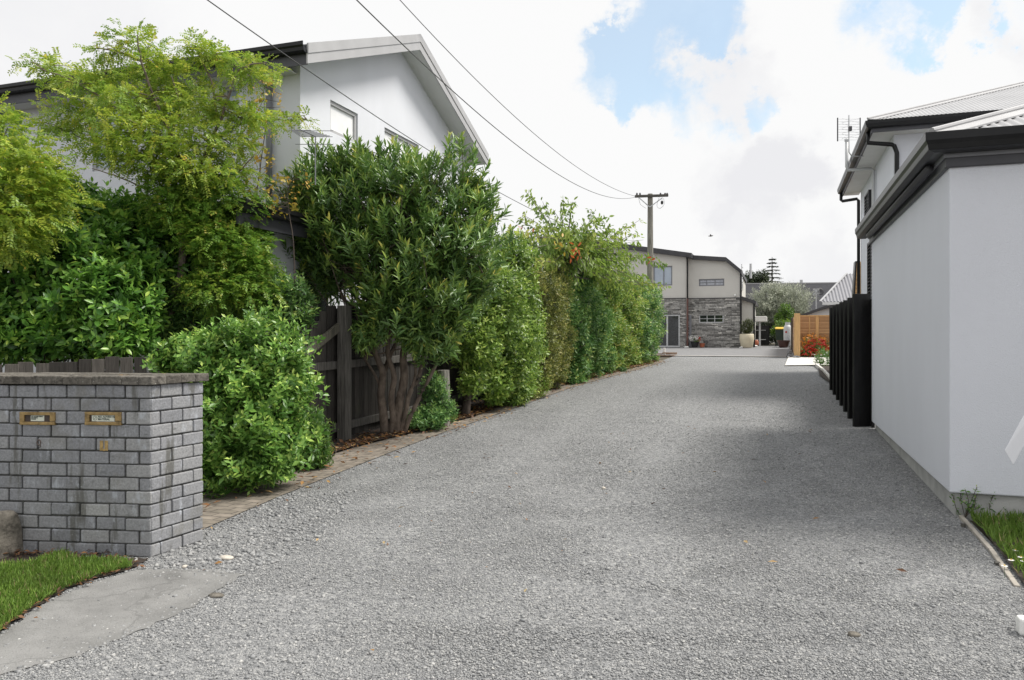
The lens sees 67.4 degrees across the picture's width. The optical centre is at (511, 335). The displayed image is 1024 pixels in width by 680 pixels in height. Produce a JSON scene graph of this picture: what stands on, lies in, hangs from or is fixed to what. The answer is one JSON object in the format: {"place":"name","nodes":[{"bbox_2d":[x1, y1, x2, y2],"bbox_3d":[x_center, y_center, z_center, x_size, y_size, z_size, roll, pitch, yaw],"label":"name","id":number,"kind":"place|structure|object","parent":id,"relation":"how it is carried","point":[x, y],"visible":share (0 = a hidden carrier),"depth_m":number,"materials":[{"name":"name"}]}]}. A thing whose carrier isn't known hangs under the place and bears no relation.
{"place":"outdoors","nodes":[
{"label":"outdoors","id":0,"kind":"place"},
{"bbox_2d":[0,546,147,630],"bbox_3d":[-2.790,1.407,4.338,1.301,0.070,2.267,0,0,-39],"label":"lawn grass","id":1,"kind":"structure","parent":0,"point":[49,574],"depth_m":4.51,"materials":[{"name":"green plant"}]},
{"bbox_2d":[0,510,23,558],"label":"stone stub","id":2,"kind":"object","parent":1,"relation":"on","point":[11,539],"visible":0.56,"depth_m":5.04,"materials":[{"name":"beige stone"}]},
{"bbox_2d":[3,548,134,558],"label":"leaf litter","id":3,"kind":"object","parent":1,"relation":"on","point":[90,553],"visible":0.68,"depth_m":5.03,"materials":[{"name":"brown plant"}]},
{"bbox_2d":[0,560,144,628],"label":"leaf litter","id":4,"kind":"object","parent":1,"relation":"on","point":[58,592],"visible":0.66,"depth_m":4.29,"materials":[{"name":"brown plant"}]},
{"bbox_2d":[200,360,663,528],"bbox_3d":[1.205,1.190,17.254,1.154,0.520,24.600,0,0,19],"label":"paver strip","id":5,"kind":"object","parent":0,"point":[226,506],"visible":0.6,"depth_m":8.12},
{"bbox_2d":[202,361,665,517],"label":"leaf litter","id":6,"kind":"object","parent":5,"relation":"on","point":[423,432],"visible":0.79,"depth_m":10.71,"materials":[{"name":"brown plant"}]},
{"bbox_2d":[0,356,1023,679],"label":"gravel drive","id":7,"kind":"structure","parent":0,"point":[674,374],"depth_m":5.71,"materials":[{"name":"grey gravel"}]},
{"bbox_2d":[0,569,244,674],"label":"concrete apron","id":8,"kind":"object","parent":7,"relation":"on","point":[74,609],"visible":0.99,"depth_m":4.03,"materials":[{"name":"grey concrete"}]},
{"bbox_2d":[18,605,350,679],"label":"coarse stones","id":9,"kind":"object","parent":7,"relation":"on","point":[153,635],"visible":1,"depth_m":3.51,"materials":[{"name":"grey gravel"}]},
{"bbox_2d":[209,592,224,597],"bbox_3d":[-1.651,1.453,4.294,0.098,0.025,0.059,0,0,19],"label":"loose stone","id":10,"kind":"object","parent":7,"relation":"on","point":[215,595],"visible":1,"depth_m":4.28,"materials":[{"name":"grey stone"}]},
{"bbox_2d":[220,555,233,559],"bbox_3d":[-1.864,1.450,5.013,0.103,0.031,0.070,0,0,19],"label":"loose stone","id":11,"kind":"object","parent":7,"relation":"on","point":[226,557],"visible":0.98,"depth_m":4.99,"materials":[{"name":"white stone"}]},
{"bbox_2d":[135,490,356,575],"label":"coarse stones","id":12,"kind":"object","parent":7,"relation":"on","point":[251,540],"visible":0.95,"depth_m":5.57,"materials":[{"name":"grey gravel"}]},
{"bbox_2d":[34,426,906,650],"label":"leaf litter","id":13,"kind":"object","parent":7,"relation":"on","point":[900,569],"visible":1,"depth_m":5.38,"materials":[{"name":"brown plant"}]},
{"bbox_2d":[0,362,1023,679],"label":"gravel stones","id":14,"kind":"object","parent":7,"relation":"on","point":[494,610],"visible":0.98,"depth_m":4.47,"materials":[{"name":"grey gravel"}]},
{"bbox_2d":[657,348,676,355],"bbox_3d":[6.204,0.692,32.079,1.408,0.355,0.590,0,0,19],"label":"plank heap","id":15,"kind":"object","parent":7,"relation":"on","point":[663,353],"visible":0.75,"depth_m":31.89,"materials":[{"name":"brown wood"}]},
{"bbox_2d":[785,357,828,364],"bbox_3d":[10.989,0.894,27.742,2.230,0.138,7.083,0,0,24],"label":"concrete pad","id":16,"kind":"object","parent":7,"relation":"on","point":[800,361],"visible":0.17,"depth_m":26.95,"materials":[{"name":"white concrete"}]},
{"bbox_2d":[815,363,828,377],"bbox_3d":[8.420,1.033,20.667,0.122,0.277,7.988,0,0,19],"label":"garden edging","id":17,"kind":"object","parent":7,"relation":"on","point":[817,366],"visible":0.52,"depth_m":21.98,"materials":[{"name":"grey concrete"}]},
{"bbox_2d":[829,294,874,427],"bbox_3d":[6.361,0.420,14.709,0.296,2.080,7.240,0,0,19],"label":"fin screen","id":18,"kind":"object","parent":7,"relation":"on","point":[850,353],"visible":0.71,"depth_m":11.45,"materials":[{"name":"black paint"}]},
{"bbox_2d":[848,631,860,636],"bbox_3d":[1.662,1.452,3.730,0.062,0.025,0.054,0,0,19],"label":"loose stone","id":19,"kind":"object","parent":7,"relation":"on","point":[854,634],"visible":1,"depth_m":3.72,"materials":[{"name":"beige stone"}]},
{"bbox_2d":[949,485,984,517],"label":"weed","id":20,"kind":"object","parent":7,"relation":"on","point":[968,504],"visible":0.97,"depth_m":6.09,"materials":[{"name":"green plant"}]},
{"bbox_2d":[1016,615,1023,635],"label":"marker peg","id":21,"kind":"object","parent":7,"relation":"on","point":[1020,624],"visible":1,"depth_m":3.73,"materials":[{"name":"white plastic"}]},
{"bbox_2d":[0,0,1023,282],"label":"sky","id":22,"kind":"structure","parent":0,"point":[730,110],"materials":[{"name":"white"}]},
{"bbox_2d":[204,343,992,542],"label":"ground","id":23,"kind":"structure","parent":0,"point":[971,521],"depth_m":10.27,"materials":[{"name":"brown soil"}]},
{"bbox_2d":[0,90,105,278],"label":"fine leaved tree","id":24,"kind":"object","parent":23,"relation":"on","point":[17,172],"visible":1,"depth_m":7.63,"materials":[{"name":"green plant"}]},
{"bbox_2d":[0,356,159,372],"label":"paling fence","id":25,"kind":"object","parent":23,"relation":"on","point":[108,365],"visible":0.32,"depth_m":7.63,"materials":[{"name":"grey wood"}]},
{"bbox_2d":[0,176,191,372],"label":"broadleaf shrub","id":26,"kind":"object","parent":23,"relation":"on","point":[64,305],"visible":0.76,"depth_m":8.10,"materials":[{"name":"green plant"}]},
{"bbox_2d":[0,372,208,556],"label":"brick letterbox","id":27,"kind":"object","parent":23,"relation":"on","point":[102,462],"visible":0.97,"depth_m":5.11,"materials":[{"name":"grey brick"}]},
{"bbox_2d":[4,18,323,355],"bbox_3d":[-4.144,-1.098,8.960,3.750,5.120,2.085,0,0,-5],"label":"fine leaved tree","id":28,"kind":"object","parent":23,"relation":"on","point":[189,196],"visible":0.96,"depth_m":8.77,"materials":[{"name":"green plant"}]},
{"bbox_2d":[143,201,321,350],"bbox_3d":[-3.627,-0.201,9.543,2.479,3.354,1.656,0,0,-11],"label":"dark shrub","id":29,"kind":"object","parent":23,"relation":"on","point":[306,302],"visible":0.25,"depth_m":9.13,"materials":[{"name":"green plant"}]},
{"bbox_2d":[0,34,488,420],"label":"gabled house","id":30,"kind":"structure","parent":23,"relation":"on","point":[392,81],"depth_m":11.83,"materials":[{"name":"white painted plaster"},{"name":"dark metal"},{"name":"glass"}]},
{"bbox_2d":[0,110,21,152],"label":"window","id":31,"kind":"structure","parent":30,"relation":"in","point":[21,110],"depth_m":12.60,"materials":[{"name":"grey glass"}]},
{"bbox_2d":[94,107,127,171],"bbox_3d":[-6.174,-3.047,11.874,0.711,1.004,0.055,0,0,19],"label":"window","id":32,"kind":"structure","parent":30,"relation":"in","point":[105,165],"depth_m":11.93,"materials":[{"name":"grey glass"}]},
{"bbox_2d":[225,87,238,134],"bbox_3d":[-4.041,-3.246,11.136,0.267,0.689,0.055,0,0,19],"label":"window","id":33,"kind":"structure","parent":30,"relation":"in","point":[234,91],"depth_m":11.14,"materials":[{"name":"grey glass"}]},
{"bbox_2d":[291,129,332,184],"bbox_3d":[-2.342,-2.096,8.851,0.450,0.664,0.505,0,0,0],"label":"tv aerial","id":34,"kind":"object","parent":30,"relation":"attached to","point":[305,131],"visible":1,"depth_m":8.99,"materials":[{"name":"grey metal"}]},
{"bbox_2d":[306,275,329,330],"bbox_3d":[-2.847,-0.375,11.170,0.055,0.968,0.648,0,0,19],"label":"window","id":35,"kind":"structure","parent":30,"relation":"in","point":[322,304],"depth_m":11.23,"materials":[{"name":"grey glass"}]},
{"bbox_2d":[330,101,355,142],"bbox_3d":[-2.623,-3.271,11.816,0.055,0.478,0.794,0,0,19],"label":"window","id":36,"kind":"structure","parent":30,"relation":"in","point":[341,119],"depth_m":11.82,"materials":[{"name":"white glass"}]},
{"bbox_2d":[385,129,416,176],"bbox_3d":[-1.993,-3.104,13.638,0.055,0.844,1.313,0,0,19],"label":"window","id":37,"kind":"structure","parent":30,"relation":"in","point":[388,134],"depth_m":13.51,"materials":[{"name":"white glass"}]},
{"bbox_2d":[243,75,284,303],"bbox_3d":[-3.150,-0.975,9.686,0.599,4.770,0.507,0,0,19],"label":"autumn sapling","id":38,"kind":"object","parent":23,"relation":"on","point":[256,157],"visible":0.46,"depth_m":9.69,"materials":[{"name":"green plant"}]},
{"bbox_2d":[294,402,338,470],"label":"narrow leaved bush","id":39,"kind":"object","parent":23,"relation":"on","point":[324,455],"visible":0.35,"depth_m":8.26,"materials":[{"name":"green plant"}]},
{"bbox_2d":[203,360,657,490],"bbox_3d":[0.613,1.172,17.459,1.940,0.553,24.600,0,0,19],"label":"garden bed","id":40,"kind":"object","parent":23,"relation":"on","point":[376,432],"visible":0.08,"depth_m":10.79,"materials":[{"name":"soil"}]},
{"bbox_2d":[140,300,330,498],"bbox_3d":[-2.598,0.599,7.212,1.712,1.872,1.422,0,0,-2],"label":"rounded shrub","id":41,"kind":"object","parent":40,"relation":"on","point":[253,387],"visible":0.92,"depth_m":6.95,"materials":[{"name":"green leaf"},{"name":"dark bark"}]},
{"bbox_2d":[267,170,312,324],"bbox_3d":[-2.702,-0.279,9.271,0.493,3.379,0.546,0,0,-42],"label":"autumn sapling","id":42,"kind":"object","parent":40,"relation":"on","point":[294,204],"visible":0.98,"depth_m":9.28,"materials":[{"name":"green plant"}]},
{"bbox_2d":[269,128,525,437],"bbox_3d":[-1.651,-0.654,10.594,3.526,4.260,2.665,0,0,19],"label":"multi stemmed tree","id":43,"kind":"object","parent":40,"relation":"on","point":[414,286],"visible":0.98,"depth_m":10.14,"materials":[{"name":"green plant"}]},
{"bbox_2d":[406,369,458,433],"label":"ground plant","id":44,"kind":"object","parent":40,"relation":"on","point":[429,416],"visible":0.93,"depth_m":11.29,"materials":[{"name":"green plant"}]},
{"bbox_2d":[326,360,659,453],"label":"leaf litter","id":45,"kind":"object","parent":40,"relation":"on","point":[349,444],"visible":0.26,"depth_m":10.73,"materials":[{"name":"brown plant"}]},
{"bbox_2d":[448,231,551,419],"bbox_3d":[-0.155,-0.293,14.202,1.669,3.485,4.298,0,0,19],"label":"hedge shrub","id":46,"kind":"object","parent":40,"relation":"on","point":[483,348],"visible":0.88,"depth_m":13.30,"materials":[{"name":"green plant"}]},
{"bbox_2d":[521,247,578,400],"bbox_3d":[0.737,-0.193,16.570,1.163,3.169,3.570,0,0,19],"label":"hedge shrub","id":47,"kind":"object","parent":40,"relation":"on","point":[556,302],"visible":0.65,"depth_m":16.42,"materials":[{"name":"green plant"}]},
{"bbox_2d":[547,270,626,384],"bbox_3d":[2.089,-0.402,20.373,1.749,3.439,6.283,0,0,19],"label":"hedge shrub","id":48,"kind":"object","parent":40,"relation":"on","point":[593,350],"visible":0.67,"depth_m":19.21,"materials":[{"name":"green plant"}]},
{"bbox_2d":[532,248,646,318],"bbox_3d":[2.720,-0.965,26.188,2.422,4.406,14.026,0,0,19],"label":"backdrop shrub","id":49,"kind":"object","parent":40,"relation":"on","point":[617,272],"visible":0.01,"depth_m":28.47,"materials":[{"name":"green plant"}]},
{"bbox_2d":[590,269,649,369],"bbox_3d":[3.183,-0.481,23.669,1.826,3.486,5.334,0,0,19],"label":"hedge shrub","id":50,"kind":"object","parent":40,"relation":"on","point":[628,317],"visible":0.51,"depth_m":23.79,"materials":[{"name":"green plant"}]},
{"bbox_2d":[616,365,626,371],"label":"undergrowth","id":51,"kind":"object","parent":40,"relation":"on","point":[621,368],"visible":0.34,"depth_m":22.61,"materials":[{"name":"green plant"}]},
{"bbox_2d":[615,274,667,361],"bbox_3d":[4.634,-0.558,27.970,2.181,3.432,5.781,0,0,19],"label":"hedge shrub","id":52,"kind":"object","parent":40,"relation":"on","point":[651,326],"visible":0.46,"depth_m":27.34,"materials":[{"name":"green plant"}]},
{"bbox_2d":[438,370,449,425],"bbox_3d":[-1.043,1.009,11.705,0.204,0.964,0.199,0,0,19],"label":"wooden post","id":53,"kind":"object","parent":23,"relation":"on","point":[445,374],"visible":0.32,"depth_m":11.63,"materials":[{"name":"grey wood"}]},
{"bbox_2d":[301,305,590,441],"bbox_3d":[1.194,0.327,20.179,0.320,2.467,23.226,0,0,19],"label":"paling fence","id":54,"kind":"object","parent":23,"relation":"on","point":[342,367],"visible":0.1,"depth_m":10.10,"materials":[{"name":"grey wood"}]},
{"bbox_2d":[503,189,670,388],"bbox_3d":[1.905,-0.980,17.457,3.048,4.513,8.476,0,0,19],"label":"cherry tree","id":55,"kind":"object","parent":23,"relation":"on","point":[585,253],"visible":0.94,"depth_m":17.53,"materials":[{"name":"green plant"}]},
{"bbox_2d":[635,193,667,359],"bbox_3d":[5.250,-2.212,28.948,1.256,6.301,0.388,0,0,4],"label":"utility pole","id":56,"kind":"object","parent":23,"relation":"on","point":[650,196],"visible":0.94,"depth_m":28.90,"materials":[{"name":"brown wood"}]},
{"bbox_2d":[207,0,636,240],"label":"overhead wire","id":57,"kind":"object","parent":56,"relation":"attached to","point":[345,95],"visible":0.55,"depth_m":8.57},
{"bbox_2d":[356,0,634,198],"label":"overhead wire","id":58,"kind":"object","parent":56,"relation":"attached to","point":[464,101],"visible":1,"depth_m":11.15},
{"bbox_2d":[400,0,636,196],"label":"overhead wire","id":59,"kind":"object","parent":56,"relation":"attached to","point":[492,95],"visible":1,"depth_m":15.83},
{"bbox_2d":[744,268,772,282],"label":"background tree","id":60,"kind":"object","parent":23,"relation":"on","point":[763,276],"visible":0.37,"depth_m":71.10,"materials":[{"name":"green plant"}]},
{"bbox_2d":[766,258,782,282],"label":"tiered conifer","id":61,"kind":"object","parent":23,"relation":"on","point":[772,267],"visible":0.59,"depth_m":84.91,"materials":[{"name":"green plant"}]},
{"bbox_2d":[749,280,818,342],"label":"silver tree","id":62,"kind":"object","parent":23,"relation":"on","point":[799,305],"visible":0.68,"depth_m":49.39,"materials":[{"name":"green plant"}]},
{"bbox_2d":[746,280,841,342],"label":"slate roof house","id":63,"kind":"structure","parent":23,"relation":"on","point":[826,287],"depth_m":65.21,"materials":[{"name":"grey"}]},
{"bbox_2d":[791,313,828,355],"bbox_3d":[15.044,0.075,33.610,5.277,1.870,9.330,0,0,19],"label":"slat fence","id":64,"kind":"object","parent":23,"relation":"on","point":[803,326],"visible":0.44,"depth_m":30.98,"materials":[{"name":"brown wood"}]},
{"bbox_2d":[801,304,835,314],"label":"gabled shed","id":65,"kind":"structure","parent":23,"relation":"on","point":[823,310],"depth_m":36.21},
{"bbox_2d":[813,288,823,308],"bbox_3d":[15.196,-1.646,38.141,0.287,1.454,0.830,0,0,42],"label":"tv aerial","id":66,"kind":"object","parent":65,"relation":"attached to","point":[819,291],"visible":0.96,"depth_m":38.01,"materials":[{"name":"grey metal"}]},
{"bbox_2d":[808,347,828,365],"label":"shrub","id":67,"kind":"object","parent":23,"relation":"on","point":[818,356],"visible":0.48,"depth_m":24.59,"materials":[{"name":"green plant"}]},
{"bbox_2d":[819,273,852,304],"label":"corrugated roof house","id":68,"kind":"structure","parent":23,"relation":"on","point":[840,290],"depth_m":40.09,"materials":[{"name":"grey metal"}]},
{"bbox_2d":[852,261,860,293],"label":"weatherboard house","id":69,"kind":"structure","parent":23,"relation":"on","point":[854,286],"depth_m":29.98,"materials":[{"name":"brown wood"}]},
{"bbox_2d":[837,81,1023,298],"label":"hipped house","id":70,"kind":"structure","parent":23,"relation":"on","point":[886,144],"depth_m":16.39,"materials":[{"name":"paint"}]},
{"bbox_2d":[837,115,862,156],"bbox_3d":[7.771,-4.583,17.660,0.564,0.983,0.124,0,0,2],"label":"tv aerial","id":71,"kind":"object","parent":70,"relation":"attached to","point":[849,128],"visible":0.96,"depth_m":17.69,"materials":[{"name":"silver metal"}]},
{"bbox_2d":[855,104,1023,520],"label":"garage","id":72,"kind":"structure","parent":23,"relation":"on","point":[940,226],"depth_m":6.14,"materials":[{"name":"white paint"}]},
{"bbox_2d":[1005,416,1023,463],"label":"sign board","id":73,"kind":"object","parent":72,"relation":"attached to","point":[1014,447],"visible":1,"depth_m":4.89,"materials":[{"name":"white wood"}]},
{"bbox_2d":[959,515,1019,587],"bbox_3d":[3.244,1.486,5.274,0.072,0.122,1.772,0,0,20],"label":"timber edging","id":74,"kind":"object","parent":23,"relation":"on","point":[998,561],"visible":0.47,"depth_m":5.16,"materials":[{"name":"brown wood"}]},
{"bbox_2d":[986,492,1009,512],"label":"weed","id":75,"kind":"object","parent":23,"relation":"on","point":[992,503],"visible":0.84,"depth_m":6.09,"materials":[{"name":"green plant"}]},
{"bbox_2d":[655,345,789,356],"bbox_3d":[6.555,0.718,42.493,16.600,0.261,19.400,0,0,19],"label":"paved court","id":76,"kind":"object","parent":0,"point":[773,350],"visible":0.24,"depth_m":36.12,"materials":[{"name":"grey concrete"}]},
{"bbox_2d":[586,241,757,347],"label":"stone clad house","id":77,"kind":"structure","parent":76,"relation":"on","point":[707,301],"depth_m":41.52,"materials":[{"name":"grey stone"}]},
{"bbox_2d":[653,266,671,285],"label":"window","id":78,"kind":"structure","parent":77,"relation":"in","point":[665,276],"depth_m":41.90,"materials":[{"name":"white glass"}]},
{"bbox_2d":[655,314,679,346],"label":"sliding door","id":79,"kind":"structure","parent":77,"relation":"in","point":[672,337],"depth_m":41.77,"materials":[{"name":"white glass"}]},
{"bbox_2d":[699,279,723,285],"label":"window","id":80,"kind":"structure","parent":77,"relation":"in","point":[702,282],"depth_m":41.50,"materials":[{"name":"grey glass"}]},
{"bbox_2d":[699,315,723,322],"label":"window","id":81,"kind":"structure","parent":77,"relation":"in","point":[702,318],"depth_m":41.51,"materials":[{"name":"white glass"}]},
{"bbox_2d":[688,335,699,346],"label":"flower pot","id":82,"kind":"object","parent":76,"relation":"on","point":[695,341],"visible":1,"depth_m":41.13,"materials":[{"name":"black plant"}]},
{"bbox_2d":[739,318,753,347],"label":"potted shrub","id":83,"kind":"object","parent":76,"relation":"on","point":[746,339],"visible":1,"depth_m":40.07,"materials":[{"name":"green plant"}]},
{"bbox_2d":[755,316,768,345],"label":"garden shelter","id":84,"kind":"object","parent":76,"relation":"on","point":[762,334],"visible":0.54,"depth_m":45.55,"materials":[{"name":"white paint"}]},
{"bbox_2d":[775,327,783,345],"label":"wheelie bin","id":85,"kind":"object","parent":76,"relation":"on","point":[779,332],"visible":0.55,"depth_m":42.48,"materials":[{"name":"green plastic"}]},
{"bbox_2d":[777,340,789,347],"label":"glazed pot","id":86,"kind":"object","parent":76,"relation":"on","point":[783,343],"visible":1,"depth_m":40.33,"materials":[{"name":"brown ceramic"}]},
{"bbox_2d":[783,322,790,346],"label":"gas cylinder","id":87,"kind":"object","parent":76,"relation":"on","point":[787,331],"visible":0.89,"depth_m":40.88,"materials":[{"name":"silver metal"}]},
{"bbox_2d":[818,366,828,380],"bbox_3d":[9.638,1.029,20.897,2.450,0.146,6.600,0,0,19],"label":"bed","id":88,"kind":"object","parent":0,"point":[821,372],"visible":0.12,"depth_m":21.26,"materials":[{"name":"soil"}]},
{"bbox_2d":[967,506,1023,581],"bbox_3d":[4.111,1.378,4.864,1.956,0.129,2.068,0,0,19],"label":"lawn grass","id":89,"kind":"structure","parent":0,"point":[1012,526],"depth_m":5.46,"materials":[{"name":"green plant"}]},
{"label":"court lawn","id":90,"kind":"structure","parent":0,"visible":0},
{"bbox_2d":[761,320,775,343],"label":"court shrub","id":91,"kind":"object","parent":90,"relation":"on","point":[771,338],"visible":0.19,"depth_m":48.91,"materials":[{"name":"green plant"}]},
{"bbox_2d":[770,318,790,336],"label":"bright bush","id":92,"kind":"object","parent":90,"relation":"on","point":[778,325],"visible":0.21,"depth_m":45.99,"materials":[{"name":"green plant"}]},
{"bbox_2d":[772,302,794,325],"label":"green sapling","id":93,"kind":"object","parent":90,"relation":"on","point":[783,313],"visible":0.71,"depth_m":47.85,"materials":[{"name":"green plant"}]},
{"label":"flower bed","id":94,"kind":"structure","parent":0,"visible":0},
{"bbox_2d":[800,344,814,356],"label":"flower plant","id":95,"kind":"object","parent":94,"relation":"on","point":[808,353],"visible":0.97,"depth_m":30.00,"materials":[{"name":"red plant"}]},
{"bbox_2d":[800,333,824,355],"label":"flower plant","id":96,"kind":"object","parent":94,"relation":"on","point":[808,340],"visible":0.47,"depth_m":30.50,"materials":[{"name":"plant"}]},
{"bbox_2d":[805,338,828,355],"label":"flower plant","id":97,"kind":"object","parent":94,"relation":"on","point":[820,346],"visible":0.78,"depth_m":30.02,"materials":[{"name":"red plant"}]},
{"bbox_2d":[819,335,828,355],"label":"flower plant","id":98,"kind":"object","parent":94,"relation":"on","point":[824,338],"visible":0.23,"depth_m":30.65,"materials":[{"name":"plant"}]},
{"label":"pebble bed soil","id":99,"kind":"structure","parent":0,"visible":0},
{"bbox_2d":[787,348,799,357],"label":"pebbles","id":100,"kind":"object","parent":99,"relation":"on","point":[790,353],"visible":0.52,"depth_m":31.15,"materials":[{"name":"grey gravel"}]}
]}

